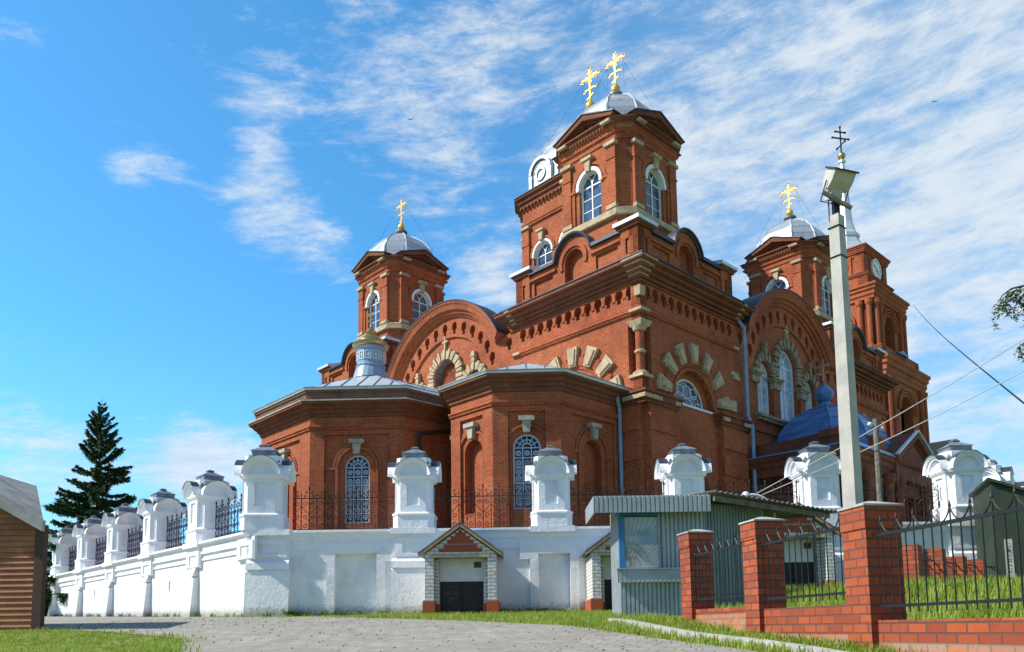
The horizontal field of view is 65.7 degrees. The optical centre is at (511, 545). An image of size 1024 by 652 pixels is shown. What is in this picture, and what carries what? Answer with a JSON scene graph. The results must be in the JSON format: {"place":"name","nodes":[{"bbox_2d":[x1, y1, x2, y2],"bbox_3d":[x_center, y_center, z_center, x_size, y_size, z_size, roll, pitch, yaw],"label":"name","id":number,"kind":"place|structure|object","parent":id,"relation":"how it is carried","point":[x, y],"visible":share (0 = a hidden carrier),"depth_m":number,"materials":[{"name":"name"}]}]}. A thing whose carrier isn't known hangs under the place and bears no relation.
{"place":"outdoors","nodes":[
{"label":"outdoors","id":0,"kind":"place"},
{"bbox_2d":[0,629,187,651],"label":"grass","id":1,"kind":"structure","parent":0,"point":[10,635],"depth_m":11.30,"materials":[{"name":"green plant"}]},
{"bbox_2d":[27,615,755,651],"bbox_3d":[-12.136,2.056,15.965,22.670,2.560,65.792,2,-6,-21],"label":"paved yard","id":2,"kind":"structure","parent":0,"point":[225,631],"depth_m":11.71,"materials":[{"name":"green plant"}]},
{"bbox_2d":[11,614,775,651],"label":"grass","id":3,"kind":"structure","parent":2,"relation":"on","point":[446,619],"depth_m":11.95,"materials":[{"name":"green plant"}]},
{"bbox_2d":[0,593,1023,651],"bbox_3d":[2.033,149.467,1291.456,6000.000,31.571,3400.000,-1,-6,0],"label":"ground","id":4,"kind":"structure","parent":0,"point":[103,645],"depth_m":11.63,"materials":[{"name":"green plant"}]},
{"bbox_2d":[0,475,48,630],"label":"timber shed","id":5,"kind":"structure","parent":4,"relation":"on","point":[24,531],"depth_m":14.05,"materials":[{"name":"wood"},{"name":"slate"}]},
{"bbox_2d":[41,402,142,616],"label":"spruce tree","id":6,"kind":"object","parent":4,"relation":"on","point":[88,497],"visible":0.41,"depth_m":47.11,"materials":[{"name":"green plant"}]},
{"bbox_2d":[282,610,296,615],"bbox_3d":[-7.162,2.170,25.500,0.618,0.217,0.460,3,-7,-35],"label":"weed","id":7,"kind":"object","parent":4,"relation":"on","point":[289,612],"visible":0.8,"depth_m":25.40,"materials":[{"name":"green plant"}]},
{"bbox_2d":[54,607,584,616],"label":"grass","id":8,"kind":"structure","parent":4,"relation":"on","point":[340,613],"depth_m":25.76,"materials":[{"name":"green plant"}]},
{"bbox_2d":[417,522,503,613],"bbox_3d":[-1.558,0.860,24.968,2.600,2.980,2.160,-1,-6,0],"label":"gabled porch","id":9,"kind":"object","parent":4,"relation":"on","point":[464,578],"visible":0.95,"depth_m":24.33,"materials":[{"name":"white brick"}]},
{"bbox_2d":[440,581,483,613],"bbox_3d":[-1.547,1.691,24.640,1.400,1.140,0.080,-1,-6,0],"label":"door","id":10,"kind":"structure","parent":9,"relation":"in","point":[473,598],"depth_m":24.61,"materials":[{"name":"black metal"}]},
{"bbox_2d":[47,440,1023,616],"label":"enclosing wall","id":11,"kind":"structure","parent":4,"relation":"on","point":[265,559],"depth_m":26.23,"materials":[{"name":"paint"}]},
{"bbox_2d":[580,532,611,611],"bbox_3d":[3.511,0.791,24.968,2.600,2.980,2.160,-1,-6,0],"label":"gabled porch","id":12,"kind":"object","parent":4,"relation":"on","point":[598,579],"visible":0.16,"depth_m":24.18,"materials":[{"name":"brick"}]},
{"bbox_2d":[604,579,611,609],"bbox_3d":[3.522,1.622,24.640,1.400,1.140,0.080,-1,-6,0],"label":"door","id":13,"kind":"structure","parent":12,"relation":"in","point":[608,590],"depth_m":24.61,"materials":[{"name":"black metal"}]},
{"bbox_2d":[248,51,959,529],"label":"brick church","id":14,"kind":"structure","parent":4,"relation":"on","point":[626,339],"depth_m":39.09,"materials":[{"name":"brick"}]},
{"bbox_2d":[675,379,702,408],"bbox_3d":[8.344,-7.237,37.905,2.720,1.460,0.100,5,-8,-43],"label":"window","id":15,"kind":"structure","parent":14,"relation":"in","point":[685,389],"depth_m":38.06,"materials":[{"name":"glass"}]},
{"bbox_2d":[758,363,768,413],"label":"window","id":16,"kind":"structure","parent":14,"relation":"in","point":[761,364],"depth_m":43.03,"materials":[{"name":"glass"}]},
{"bbox_2d":[780,351,794,419],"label":"window","id":17,"kind":"structure","parent":14,"relation":"in","point":[783,352],"depth_m":44.99,"materials":[{"name":"white paint"}]},
{"bbox_2d":[805,382,811,409],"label":"window","id":18,"kind":"structure","parent":14,"relation":"in","point":[807,385],"depth_m":46.63,"materials":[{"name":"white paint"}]},
{"bbox_2d":[913,305,1023,403],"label":"cable","id":19,"kind":"object","parent":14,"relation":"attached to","point":[1010,392],"visible":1,"depth_m":24.72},
{"bbox_2d":[347,608,932,651],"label":"grass","id":20,"kind":"structure","parent":4,"relation":"on","point":[574,615],"depth_m":13.04,"materials":[{"name":"green plant"}]},
{"bbox_2d":[585,490,837,615],"bbox_3d":[4.622,0.382,19.186,6.339,3.130,3.136,2,-7,-25],"label":"metal kiosk","id":21,"kind":"object","parent":4,"relation":"on","point":[645,560],"visible":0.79,"depth_m":18.12,"materials":[{"name":"blue paint"}]},
{"bbox_2d":[624,517,658,567],"bbox_3d":[2.959,-0.062,18.136,0.800,1.180,0.030,-1,-6,0],"label":"window glass","id":22,"kind":"structure","parent":21,"relation":"in","point":[627,519],"depth_m":18.15,"materials":[{"name":"clear glass"}]},
{"bbox_2d":[742,491,775,517],"bbox_3d":[6.329,0.007,20.099,0.896,2.801,0.190,-1,-6,0],"label":"bent lamp","id":23,"kind":"object","parent":21,"relation":"attached to","point":[745,493],"visible":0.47,"depth_m":20.20,"materials":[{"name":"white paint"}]},
{"bbox_2d":[756,339,1023,493],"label":"cable","id":24,"kind":"object","parent":23,"relation":"attached to","point":[901,412],"visible":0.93,"depth_m":17.48,"materials":[{"name":"black metal"}]},
{"bbox_2d":[762,371,1023,494],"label":"cable","id":25,"kind":"object","parent":23,"relation":"attached to","point":[903,431],"visible":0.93,"depth_m":17.49,"materials":[{"name":"black metal"}]},
{"bbox_2d":[608,618,846,651],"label":"kerb","id":26,"kind":"structure","parent":4,"relation":"on","point":[793,646],"depth_m":9.78,"materials":[{"name":"grey concrete"}]},
{"bbox_2d":[784,502,841,588],"bbox_3d":[8.724,0.263,25.016,2.600,2.980,2.160,-1,-6,0],"label":"gabled porch","id":27,"kind":"object","parent":4,"relation":"on","point":[805,525],"visible":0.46,"depth_m":24.43,"materials":[{"name":"brick"}]},
{"bbox_2d":[785,562,814,588],"bbox_3d":[8.736,1.093,24.688,1.400,1.140,0.080,-1,-6,0],"label":"door","id":28,"kind":"structure","parent":27,"relation":"in","point":[811,564],"depth_m":24.67,"materials":[{"name":"black metal"}]},
{"bbox_2d":[822,190,863,507],"bbox_3d":[5.607,-2.439,13.318,0.506,7.328,0.362,-1,-6,0],"label":"utility pole","id":29,"kind":"object","parent":4,"relation":"on","point":[851,478],"visible":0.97,"depth_m":13.31,"materials":[{"name":"concrete"}]},
{"bbox_2d":[820,166,858,205],"bbox_3d":[5.595,-6.219,13.574,0.520,0.661,0.495,0,-6,-9],"label":"floodlight","id":30,"kind":"object","parent":29,"relation":"attached to","point":[837,182],"visible":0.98,"depth_m":13.51,"materials":[{"name":"metal"}]},
{"bbox_2d":[677,486,1023,651],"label":"brick fence","id":31,"kind":"object","parent":4,"relation":"on","point":[873,609],"visible":1,"depth_m":8.57,"materials":[{"name":"brick"}]},
{"bbox_2d":[867,418,883,501],"bbox_3d":[8.454,-0.837,18.174,0.370,4.220,0.150,-1,-6,0],"label":"wooden pole","id":32,"kind":"object","parent":4,"relation":"on","point":[877,465],"visible":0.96,"depth_m":18.25,"materials":[{"name":"grey wood"}]},
{"bbox_2d":[902,544,995,581],"bbox_3d":[11.375,0.837,20.109,0.727,1.336,9.658,-6,-8,42],"label":"brick fence","id":33,"kind":"object","parent":4,"relation":"on","point":[969,566],"visible":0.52,"depth_m":18.09,"materials":[{"name":"brick"}]},
{"bbox_2d":[968,477,1023,578],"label":"green shed","id":34,"kind":"structure","parent":4,"relation":"on","point":[1002,492],"depth_m":22.78,"materials":[{"name":"metal"}]},
{"bbox_2d":[990,285,1023,362],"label":"birch tree","id":35,"kind":"object","parent":4,"relation":"on","point":[1010,294],"visible":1,"depth_m":12.64,"materials":[{"name":"green plant"}]},
{"bbox_2d":[0,0,1023,572],"label":"sky","id":36,"kind":"structure","parent":0,"point":[192,192],"materials":[{"name":"blue"}]},
{"bbox_2d":[715,572,1023,619],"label":"grass","id":37,"kind":"structure","parent":0,"point":[994,611],"depth_m":11.99,"materials":[{"name":"green plant"}]}
]}

